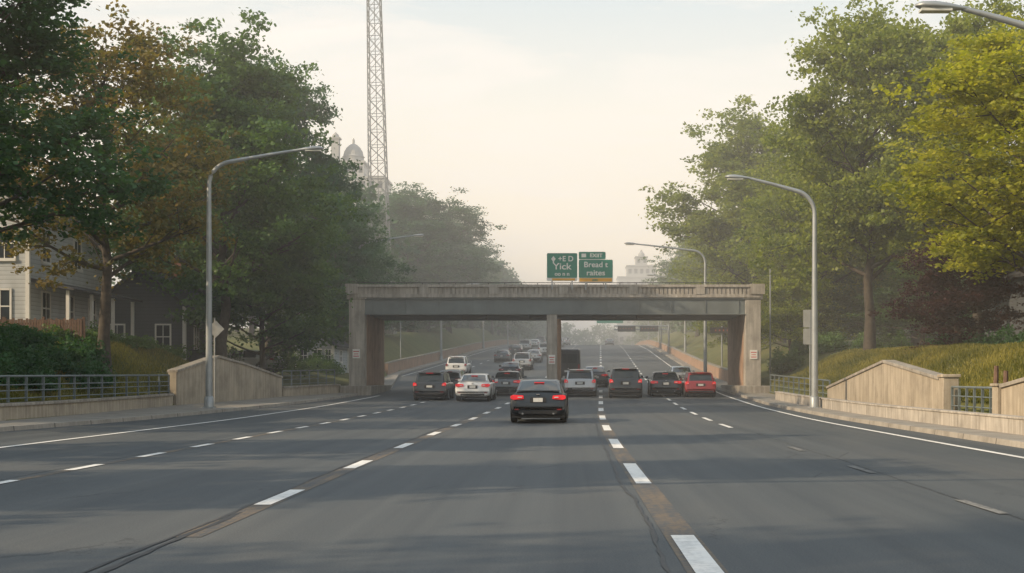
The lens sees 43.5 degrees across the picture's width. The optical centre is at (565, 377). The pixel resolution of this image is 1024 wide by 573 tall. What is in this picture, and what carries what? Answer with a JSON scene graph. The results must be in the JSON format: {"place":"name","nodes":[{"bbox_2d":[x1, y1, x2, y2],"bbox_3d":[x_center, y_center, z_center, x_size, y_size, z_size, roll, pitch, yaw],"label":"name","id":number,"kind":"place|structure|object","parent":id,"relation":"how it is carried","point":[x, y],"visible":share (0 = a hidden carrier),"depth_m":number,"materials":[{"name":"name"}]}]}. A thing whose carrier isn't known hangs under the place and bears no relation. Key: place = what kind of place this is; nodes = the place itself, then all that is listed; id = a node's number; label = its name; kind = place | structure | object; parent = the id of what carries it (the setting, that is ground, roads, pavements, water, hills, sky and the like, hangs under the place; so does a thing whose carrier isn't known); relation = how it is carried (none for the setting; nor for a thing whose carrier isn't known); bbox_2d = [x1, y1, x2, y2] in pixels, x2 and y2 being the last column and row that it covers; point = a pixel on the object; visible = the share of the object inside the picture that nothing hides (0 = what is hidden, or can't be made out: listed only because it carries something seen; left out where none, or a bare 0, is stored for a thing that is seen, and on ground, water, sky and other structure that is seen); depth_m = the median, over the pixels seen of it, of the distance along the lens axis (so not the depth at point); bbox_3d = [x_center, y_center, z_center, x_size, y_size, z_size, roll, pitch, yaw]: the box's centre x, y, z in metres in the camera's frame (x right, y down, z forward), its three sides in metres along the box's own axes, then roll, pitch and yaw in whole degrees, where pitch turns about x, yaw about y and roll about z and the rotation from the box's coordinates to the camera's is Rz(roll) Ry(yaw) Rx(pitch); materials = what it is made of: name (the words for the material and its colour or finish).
{"place":"outdoors","nodes":[
{"label":"outdoors","id":0,"kind":"place"},
{"bbox_2d":[0,344,509,431],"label":"pavement","id":1,"kind":"structure","parent":0,"point":[119,416],"depth_m":50.88,"materials":[{"name":"concrete"}]},
{"bbox_2d":[212,318,223,406],"bbox_3d":[-14.930,-0.590,54.600,0.740,3.900,0.060,0,0,0],"label":"warning sign","id":2,"kind":"object","parent":1,"relation":"on","point":[217,328],"visible":0.68,"depth_m":54.57,"materials":[{"name":"metal"}]},
{"bbox_2d":[202,146,323,407],"bbox_3d":[-12.757,-4.218,54.000,5.066,11.073,0.480,0,0,0],"label":"street lamp","id":3,"kind":"object","parent":1,"relation":"on","point":[208,400],"visible":0.95,"depth_m":53.91,"materials":[{"name":"metal"}]},
{"bbox_2d":[282,384,339,395],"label":"wall","id":4,"kind":"structure","parent":1,"relation":"on","point":[299,390],"depth_m":73.43,"materials":[{"name":"concrete"}]},
{"bbox_2d":[282,369,334,385],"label":"railing","id":5,"kind":"object","parent":4,"relation":"on","point":[317,378],"visible":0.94,"depth_m":73.61,"materials":[{"name":"metal"}]},
{"bbox_2d":[439,283,479,359],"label":"street lamp","id":6,"kind":"object","parent":1,"relation":"on","point":[440,357],"visible":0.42,"depth_m":149.88,"materials":[{"name":"metal"}]},
{"bbox_2d":[0,345,1023,572],"bbox_3d":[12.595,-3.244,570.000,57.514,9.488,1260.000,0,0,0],"label":"road","id":7,"kind":"structure","parent":0,"point":[497,491],"depth_m":16.97,"materials":[{"name":"asphalt"}]},
{"bbox_2d":[413,371,454,399],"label":"dark hatchback","id":8,"kind":"object","parent":7,"relation":"on","point":[433,385],"visible":1,"depth_m":68.17,"materials":[{"name":"grey paint"}]},
{"bbox_2d":[439,369,463,386],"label":"dark sedan","id":9,"kind":"object","parent":7,"relation":"on","point":[456,374],"visible":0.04,"depth_m":80.89,"materials":[{"name":"grey paint"}]},
{"bbox_2d":[446,355,471,373],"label":"white suv","id":10,"kind":"object","parent":7,"relation":"on","point":[463,363],"visible":0.77,"depth_m":112.14,"materials":[{"name":"paint"}]},
{"bbox_2d":[455,373,497,400],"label":"white sedan","id":11,"kind":"object","parent":7,"relation":"on","point":[476,385],"visible":1,"depth_m":66.61,"materials":[{"name":"paint"}]},
{"bbox_2d":[494,349,512,361],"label":"grey sedan","id":12,"kind":"object","parent":7,"relation":"on","point":[503,355],"visible":1,"depth_m":146.07,"materials":[{"name":"paint"}]},
{"bbox_2d":[491,371,526,393],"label":"grey sedan","id":13,"kind":"object","parent":7,"relation":"on","point":[506,381],"visible":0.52,"depth_m":75.61,"materials":[{"name":"paint"}]},
{"bbox_2d":[0,345,1023,572],"bbox_3d":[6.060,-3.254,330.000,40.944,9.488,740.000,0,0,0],"label":"lane markings","id":14,"kind":"structure","parent":7,"relation":"on","point":[698,557],"depth_m":20.05,"materials":[{"name":"white paint"}]},
{"bbox_2d":[499,362,524,377],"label":"charcoal sedan","id":15,"kind":"object","parent":7,"relation":"on","point":[510,366],"visible":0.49,"depth_m":104.67,"materials":[{"name":"paint"}]},
{"bbox_2d":[2,405,1023,572],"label":"road joint seals","id":16,"kind":"object","parent":7,"relation":"on","point":[668,518],"visible":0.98,"depth_m":15.30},
{"bbox_2d":[508,344,523,353],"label":"charcoal sedan","id":17,"kind":"object","parent":7,"relation":"on","point":[514,348],"visible":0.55,"depth_m":172.07,"materials":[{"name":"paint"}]},
{"bbox_2d":[512,352,533,369],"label":"silver suv","id":18,"kind":"object","parent":7,"relation":"on","point":[525,359],"visible":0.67,"depth_m":125.14,"materials":[{"name":"paint"}]},
{"bbox_2d":[519,339,531,349],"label":"silver suv","id":19,"kind":"object","parent":7,"relation":"on","point":[526,344],"visible":0.71,"depth_m":192.09,"materials":[{"name":"paint"}]},
{"bbox_2d":[528,349,543,361],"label":"silver sedan","id":20,"kind":"object","parent":7,"relation":"on","point":[537,355],"visible":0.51,"depth_m":146.23,"materials":[{"name":"paint"}]},
{"bbox_2d":[510,379,571,421],"bbox_3d":[-0.865,0.763,43.802,2.160,1.437,4.632,0,0,1],"label":"black sedan","id":21,"kind":"object","parent":7,"relation":"on","point":[538,398],"visible":1,"depth_m":41.59,"materials":[{"name":"paint"}]},
{"bbox_2d":[538,343,546,354],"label":"white suv","id":22,"kind":"object","parent":7,"relation":"on","point":[542,347],"visible":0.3,"depth_m":170.09,"materials":[{"name":"paint"}]},
{"bbox_2d":[561,349,580,377],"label":"delivery van","id":23,"kind":"object","parent":7,"relation":"on","point":[570,358],"visible":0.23,"depth_m":98.94,"materials":[{"name":"grey paint"}]},
{"bbox_2d":[563,368,598,395],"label":"silver suv","id":24,"kind":"object","parent":7,"relation":"on","point":[580,381],"visible":0.98,"depth_m":74.09,"materials":[{"name":"paint"}]},
{"bbox_2d":[585,366,609,386],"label":"grey sedan","id":25,"kind":"object","parent":7,"relation":"on","point":[601,373],"visible":0.42,"depth_m":90.22,"materials":[{"name":"paint"}]},
{"bbox_2d":[606,367,642,397],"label":"black suv","id":26,"kind":"object","parent":7,"relation":"on","point":[624,381],"visible":1,"depth_m":71.59,"materials":[{"name":"paint"}]},
{"bbox_2d":[646,371,681,395],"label":"dark sedan","id":27,"kind":"object","parent":7,"relation":"on","point":[664,382],"visible":0.98,"depth_m":74.10,"materials":[{"name":"grey paint"}]},
{"bbox_2d":[665,366,694,380],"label":"white sedan","id":28,"kind":"object","parent":7,"relation":"on","point":[680,370],"visible":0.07,"depth_m":90.92,"materials":[{"name":"paint"}]},
{"bbox_2d":[680,371,715,396],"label":"red suv","id":29,"kind":"object","parent":7,"relation":"on","point":[698,383],"visible":0.97,"depth_m":73.11,"materials":[{"name":"paint"}]},
{"bbox_2d":[0,328,1023,419],"bbox_3d":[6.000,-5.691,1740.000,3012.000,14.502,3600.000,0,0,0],"label":"ground","id":30,"kind":"structure","parent":0,"point":[420,341],"depth_m":133.09,"materials":[{"name":"green plant"}]},
{"bbox_2d":[0,317,85,343],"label":"wooden fence","id":31,"kind":"object","parent":30,"relation":"on","point":[71,324],"visible":0.44,"depth_m":57.00,"materials":[{"name":"brown wood"}]},
{"bbox_2d":[0,196,102,330],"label":"walls","id":32,"kind":"structure","parent":30,"relation":"on","point":[14,282],"depth_m":62.97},
{"bbox_2d":[0,226,95,328],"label":"windows and trim","id":33,"kind":"structure","parent":32,"relation":"attached to","point":[6,302],"depth_m":59.98,"materials":[{"name":"white paint"}]},
{"bbox_2d":[2,157,112,238],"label":"roof","id":34,"kind":"structure","parent":32,"relation":"on","point":[44,205],"depth_m":63.84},
{"bbox_2d":[0,321,117,391],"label":"hedge","id":35,"kind":"object","parent":30,"relation":"on","point":[35,356],"visible":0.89,"depth_m":49.38,"materials":[{"name":"green plant"}]},
{"bbox_2d":[0,393,173,420],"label":"wall","id":36,"kind":"structure","parent":30,"relation":"on","point":[21,410],"depth_m":46.55,"materials":[{"name":"concrete"}]},
{"bbox_2d":[0,374,169,401],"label":"railing","id":37,"kind":"object","parent":36,"relation":"on","point":[59,389],"visible":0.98,"depth_m":46.51,"materials":[{"name":"metal"}]},
{"bbox_2d":[31,278,142,335],"bbox_3d":[-24.150,-3.135,65.000,2.100,3.100,9.800,0,0,0],"label":"porch","id":38,"kind":"object","parent":30,"relation":"on","point":[80,289],"visible":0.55,"depth_m":63.56,"materials":[{"name":"white paint"}]},
{"bbox_2d":[0,0,177,245],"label":"maple tree","id":39,"kind":"object","parent":30,"relation":"on","point":[36,39],"visible":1,"depth_m":45.54,"materials":[{"name":"green plant"}]},
{"bbox_2d":[0,340,188,402],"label":"grass","id":40,"kind":"structure","parent":30,"relation":"on","point":[168,356],"depth_m":58.47,"materials":[{"name":"green plant"}]},
{"bbox_2d":[41,320,192,358],"bbox_3d":[-22.349,-1.665,62.390,5.336,2.316,13.935,0,0,0],"label":"hedge","id":41,"kind":"object","parent":30,"relation":"on","point":[134,341],"visible":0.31,"depth_m":62.05,"materials":[{"name":"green plant"}]},
{"bbox_2d":[0,0,247,374],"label":"autumn tree","id":42,"kind":"object","parent":30,"relation":"on","point":[150,53],"visible":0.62,"depth_m":55.55,"materials":[{"name":"green plant"}]},
{"bbox_2d":[110,271,217,361],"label":"walls","id":43,"kind":"structure","parent":30,"relation":"on","point":[151,311],"depth_m":72.50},
{"bbox_2d":[111,259,205,312],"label":"roof","id":44,"kind":"structure","parent":43,"relation":"on","point":[178,297],"depth_m":72.74,"materials":[{"name":"grey"}]},
{"bbox_2d":[110,306,212,360],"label":"windows and trim","id":45,"kind":"structure","parent":43,"relation":"attached to","point":[162,333],"depth_m":72.48,"materials":[{"name":"white paint"}]},
{"bbox_2d":[93,130,246,308],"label":"oak tree","id":46,"kind":"object","parent":30,"relation":"on","point":[145,229],"depth_m":87.68,"materials":[{"name":"green plant"}]},
{"bbox_2d":[167,355,282,404],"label":"wing wall","id":47,"kind":"structure","parent":30,"relation":"on","point":[236,380],"depth_m":62.78,"materials":[{"name":"concrete"}]},
{"bbox_2d":[88,7,377,357],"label":"maple tree","id":48,"kind":"object","parent":30,"relation":"on","point":[237,95],"visible":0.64,"depth_m":68.28,"materials":[{"name":"green plant"}]},
{"bbox_2d":[228,350,286,372],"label":"shrub","id":49,"kind":"object","parent":30,"relation":"on","point":[251,358],"visible":0.33,"depth_m":78.63,"materials":[{"name":"green plant"}]},
{"bbox_2d":[178,177,353,378],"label":"linden tree","id":50,"kind":"object","parent":30,"relation":"on","point":[310,294],"visible":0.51,"depth_m":74.87,"materials":[{"name":"green plant"}]},
{"bbox_2d":[163,50,374,353],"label":"oak tree","id":51,"kind":"object","parent":30,"relation":"on","point":[312,108],"visible":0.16,"depth_m":84.28,"materials":[{"name":"green plant"}]},
{"bbox_2d":[297,338,346,373],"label":"walls","id":52,"kind":"structure","parent":30,"relation":"on","point":[344,353],"depth_m":94.36,"materials":[{"name":"grey"}]},
{"bbox_2d":[294,345,348,372],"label":"windows and trim","id":53,"kind":"structure","parent":52,"relation":"attached to","point":[305,355],"depth_m":92.98,"materials":[{"name":"white paint"}]},
{"bbox_2d":[112,161,546,342],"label":"distant trees","id":54,"kind":"object","parent":30,"relation":"on","point":[525,330],"visible":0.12,"depth_m":191.99,"materials":[{"name":"green plant"}]},
{"bbox_2d":[264,184,416,335],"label":"oak tree","id":55,"kind":"object","parent":30,"relation":"on","point":[363,255],"visible":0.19,"depth_m":97.94,"materials":[{"name":"green plant"}]},
{"bbox_2d":[296,303,401,343],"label":"linden tree","id":56,"kind":"object","parent":30,"relation":"on","point":[347,338],"visible":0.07,"depth_m":113.24,"materials":[{"name":"green plant"}]},
{"bbox_2d":[287,243,419,308],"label":"oak tree","id":57,"kind":"object","parent":30,"relation":"on","point":[406,280],"visible":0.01,"depth_m":125.38,"materials":[{"name":"green plant"}]},
{"bbox_2d":[331,132,392,212],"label":"domed building","id":58,"kind":"structure","parent":30,"relation":"on","point":[353,152],"depth_m":421.40,"materials":[{"name":"beige stone"}]},
{"bbox_2d":[366,0,396,333],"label":"lattice tower","id":59,"kind":"structure","parent":30,"relation":"on","point":[385,166],"depth_m":149.86,"materials":[{"name":"metal"}]},
{"bbox_2d":[356,234,423,281],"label":"street lamp","id":60,"kind":"object","parent":30,"relation":"on","point":[415,235],"visible":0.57,"depth_m":99.94,"materials":[{"name":"metal"}]},
{"bbox_2d":[351,181,506,331],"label":"oak tree","id":61,"kind":"object","parent":30,"relation":"on","point":[413,221],"visible":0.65,"depth_m":162.24,"materials":[{"name":"green plant"}]},
{"bbox_2d":[384,339,519,374],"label":"retaining wall","id":62,"kind":"structure","parent":30,"relation":"on","point":[393,366],"depth_m":145.96,"materials":[{"name":"concrete"}]},
{"bbox_2d":[432,205,505,333],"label":"oak tree","id":63,"kind":"object","parent":30,"relation":"on","point":[485,250],"visible":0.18,"depth_m":189.18,"materials":[{"name":"green plant"}]},
{"bbox_2d":[458,255,505,328],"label":"oak tree","id":64,"kind":"object","parent":30,"relation":"on","point":[471,322],"visible":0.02,"depth_m":231.78,"materials":[{"name":"green plant"}]},
{"bbox_2d":[340,282,769,394],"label":"overpass bridge","id":65,"kind":"structure","parent":30,"relation":"on","point":[737,307],"depth_m":77.05,"materials":[{"name":"concrete"}]},
{"bbox_2d":[547,253,576,288],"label":"highway sign","id":66,"kind":"object","parent":65,"relation":"attached to","point":[561,266],"visible":1,"depth_m":76.74,"materials":[{"name":"metal"}]},
{"bbox_2d":[579,252,612,289],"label":"highway sign","id":67,"kind":"object","parent":65,"relation":"on","point":[595,266],"visible":1,"depth_m":76.74,"materials":[{"name":"metal"}]},
{"bbox_2d":[285,328,912,374],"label":"hedge","id":68,"kind":"object","parent":30,"relation":"on","point":[781,364],"visible":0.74,"depth_m":82.48,"materials":[{"name":"green plant"}]},
{"bbox_2d":[257,233,970,344],"bbox_3d":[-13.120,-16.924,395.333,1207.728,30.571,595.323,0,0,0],"label":"distant trees","id":69,"kind":"object","parent":30,"relation":"on","point":[677,326],"visible":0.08,"depth_m":495.54,"materials":[{"name":"green plant"}]},
{"bbox_2d":[616,249,658,344],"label":"office building","id":70,"kind":"structure","parent":30,"relation":"on","point":[639,270],"depth_m":500.70,"materials":[{"name":"beige concrete"}]},
{"bbox_2d":[614,324,669,352],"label":"sign gantry","id":71,"kind":"object","parent":30,"relation":"on","point":[632,328],"visible":0.97,"depth_m":179.70,"materials":[{"name":"metal"}]},
{"bbox_2d":[638,233,701,336],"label":"linden tree","id":72,"kind":"object","parent":30,"relation":"on","point":[662,279],"visible":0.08,"depth_m":184.14,"materials":[{"name":"green plant"}]},
{"bbox_2d":[635,340,727,381],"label":"retaining wall","id":73,"kind":"structure","parent":30,"relation":"on","point":[719,372],"depth_m":133.66,"materials":[{"name":"concrete"}]},
{"bbox_2d":[663,214,750,325],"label":"linden tree","id":74,"kind":"object","parent":30,"relation":"on","point":[689,262],"visible":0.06,"depth_m":147.28,"materials":[{"name":"green plant"}]},
{"bbox_2d":[710,326,727,366],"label":"message sign","id":75,"kind":"object","parent":30,"relation":"on","point":[721,329],"visible":0.8,"depth_m":108.00,"materials":[{"name":"metal"}]},
{"bbox_2d":[638,94,811,294],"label":"linden tree","id":76,"kind":"object","parent":30,"relation":"on","point":[724,159],"visible":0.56,"depth_m":107.78,"materials":[{"name":"green plant"}]},
{"bbox_2d":[684,273,782,347],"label":"linden tree","id":77,"kind":"object","parent":30,"relation":"on","point":[717,324],"visible":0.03,"depth_m":121.16,"materials":[{"name":"green plant"}]},
{"bbox_2d":[769,269,770,377],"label":"utility pole","id":78,"kind":"object","parent":30,"relation":"on","point":[770,331],"visible":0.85,"depth_m":81.96,"materials":[{"name":"metal"}]},
{"bbox_2d":[739,256,859,352],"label":"linden tree","id":79,"kind":"object","parent":30,"relation":"on","point":[785,314],"visible":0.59,"depth_m":88.86,"materials":[{"name":"green plant"}]},
{"bbox_2d":[728,110,898,333],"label":"linden tree","id":80,"kind":"object","parent":30,"relation":"on","point":[764,214],"visible":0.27,"depth_m":90.75,"materials":[{"name":"green plant"}]},
{"bbox_2d":[761,264,894,348],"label":"linden tree","id":81,"kind":"object","parent":30,"relation":"on","point":[843,299],"visible":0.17,"depth_m":99.75,"materials":[{"name":"green plant"}]},
{"bbox_2d":[744,0,997,350],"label":"maple tree","id":82,"kind":"object","parent":30,"relation":"on","point":[865,39],"visible":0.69,"depth_m":73.10,"materials":[{"name":"green plant"}]},
{"bbox_2d":[835,267,926,345],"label":"linden tree","id":83,"kind":"object","parent":30,"relation":"on","point":[909,332],"depth_m":109.46,"materials":[{"name":"green plant"}]},
{"bbox_2d":[826,360,941,408],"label":"wing wall","id":84,"kind":"structure","parent":30,"relation":"on","point":[893,382],"depth_m":47.06,"materials":[{"name":"concrete"}]},
{"bbox_2d":[769,341,1023,403],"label":"grass","id":85,"kind":"structure","parent":30,"relation":"on","point":[936,360],"depth_m":54.05,"materials":[{"name":"green plant"}]},
{"bbox_2d":[775,391,1023,434],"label":"wall","id":86,"kind":"structure","parent":30,"relation":"on","point":[1010,424],"depth_m":38.64,"materials":[{"name":"concrete"}]},
{"bbox_2d":[828,247,972,348],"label":"linden tree","id":87,"kind":"object","parent":30,"relation":"on","point":[887,327],"visible":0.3,"depth_m":88.52,"materials":[{"name":"green plant"}]},
{"bbox_2d":[806,128,1013,345],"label":"maple tree","id":88,"kind":"object","parent":30,"relation":"on","point":[852,263],"visible":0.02,"depth_m":92.05,"materials":[{"name":"green plant"}]},
{"bbox_2d":[843,0,1023,337],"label":"maple tree","id":89,"kind":"object","parent":30,"relation":"on","point":[965,25],"visible":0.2,"depth_m":69.04,"materials":[{"name":"green plant"}]},
{"bbox_2d":[867,221,1023,349],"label":"plum tree","id":90,"kind":"object","parent":30,"relation":"on","point":[953,301],"visible":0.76,"depth_m":61.18,"materials":[{"name":"purple plant"}]},
{"bbox_2d":[869,12,1023,284],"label":"linden tree","id":91,"kind":"object","parent":30,"relation":"on","point":[959,80],"visible":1,"depth_m":50.84,"materials":[{"name":"green plant"}]},
{"bbox_2d":[925,323,1023,344],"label":"hedge","id":92,"kind":"object","parent":30,"relation":"on","point":[998,337],"visible":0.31,"depth_m":55.98,"materials":[{"name":"green plant"}]},
{"bbox_2d":[993,366,1007,382],"bbox_3d":[12.975,0.574,38.200,0.168,1.852,0.596,0,0,-21],"label":"wooden post","id":93,"kind":"object","parent":30,"relation":"on","point":[996,376],"visible":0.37,"depth_m":38.33,"materials":[{"name":"brown wood"}]},
{"bbox_2d":[979,276,1023,342],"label":"walls","id":94,"kind":"structure","parent":30,"relation":"on","point":[1013,301],"depth_m":69.88,"materials":[{"name":"grey"}]},
{"bbox_2d":[1001,251,1023,279],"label":"roof","id":95,"kind":"structure","parent":94,"relation":"on","point":[1015,273],"depth_m":69.37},
{"bbox_2d":[999,377,1023,415],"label":"wing wall","id":96,"kind":"structure","parent":30,"relation":"on","point":[1012,397],"depth_m":34.23,"materials":[{"name":"concrete"}]},
{"bbox_2d":[0,0,1023,344],"label":"sky","id":97,"kind":"structure","parent":0,"point":[554,115],"materials":[{"name":"white"}]},
{"bbox_2d":[644,344,1023,447],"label":"pavement","id":98,"kind":"structure","parent":0,"point":[1005,439],"depth_m":40.47,"materials":[{"name":"concrete"}]},
{"bbox_2d":[624,242,706,371],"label":"street lamp","id":99,"kind":"object","parent":98,"relation":"on","point":[705,322],"visible":0.86,"depth_m":99.91,"materials":[{"name":"metal"}]},
{"bbox_2d":[647,274,685,351],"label":"street lamp","id":100,"kind":"object","parent":98,"relation":"on","point":[684,321],"visible":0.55,"depth_m":149.90,"materials":[{"name":"metal"}]},
{"bbox_2d":[725,174,820,407],"bbox_3d":[8.732,-3.619,54.000,4.016,9.873,0.480,0,0,0],"label":"street lamp","id":101,"kind":"object","parent":98,"relation":"on","point":[814,401],"visible":0.94,"depth_m":53.91,"materials":[{"name":"metal"}]},
{"bbox_2d":[770,374,830,396],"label":"railing","id":102,"kind":"object","parent":98,"relation":"on","point":[799,383],"visible":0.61,"depth_m":68.19,"materials":[{"name":"metal"}]},
{"bbox_2d":[803,310,811,395],"bbox_3d":[11.500,-0.990,60.227,0.660,4.380,0.095,0,0,0],"label":"traffic sign","id":103,"kind":"object","parent":98,"relation":"on","point":[807,318],"visible":0.61,"depth_m":60.20,"materials":[{"name":"metal"}]},
{"bbox_2d":[937,374,1001,413],"bbox_3d":[12.150,0.650,38.075,0.600,1.500,5.650,0,0,0],"label":"stone post","id":104,"kind":"object","parent":98,"relation":"on","point":[947,382],"visible":0.56,"depth_m":40.35,"materials":[{"name":"concrete"}]},
{"bbox_2d":[915,1,1023,28],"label":"street lamp","id":105,"kind":"object","parent":98,"relation":"on","point":[933,7],"visible":1,"depth_m":26.94,"materials":[{"name":"metal"}]},
{"bbox_2d":[951,386,991,412],"bbox_3d":[12.150,0.818,38.050,0.080,1.105,4.470,0,0,0],"label":"railing","id":106,"kind":"object","parent":98,"relation":"on","point":[974,396],"visible":0.52,"depth_m":38.03,"materials":[{"name":"metal"}]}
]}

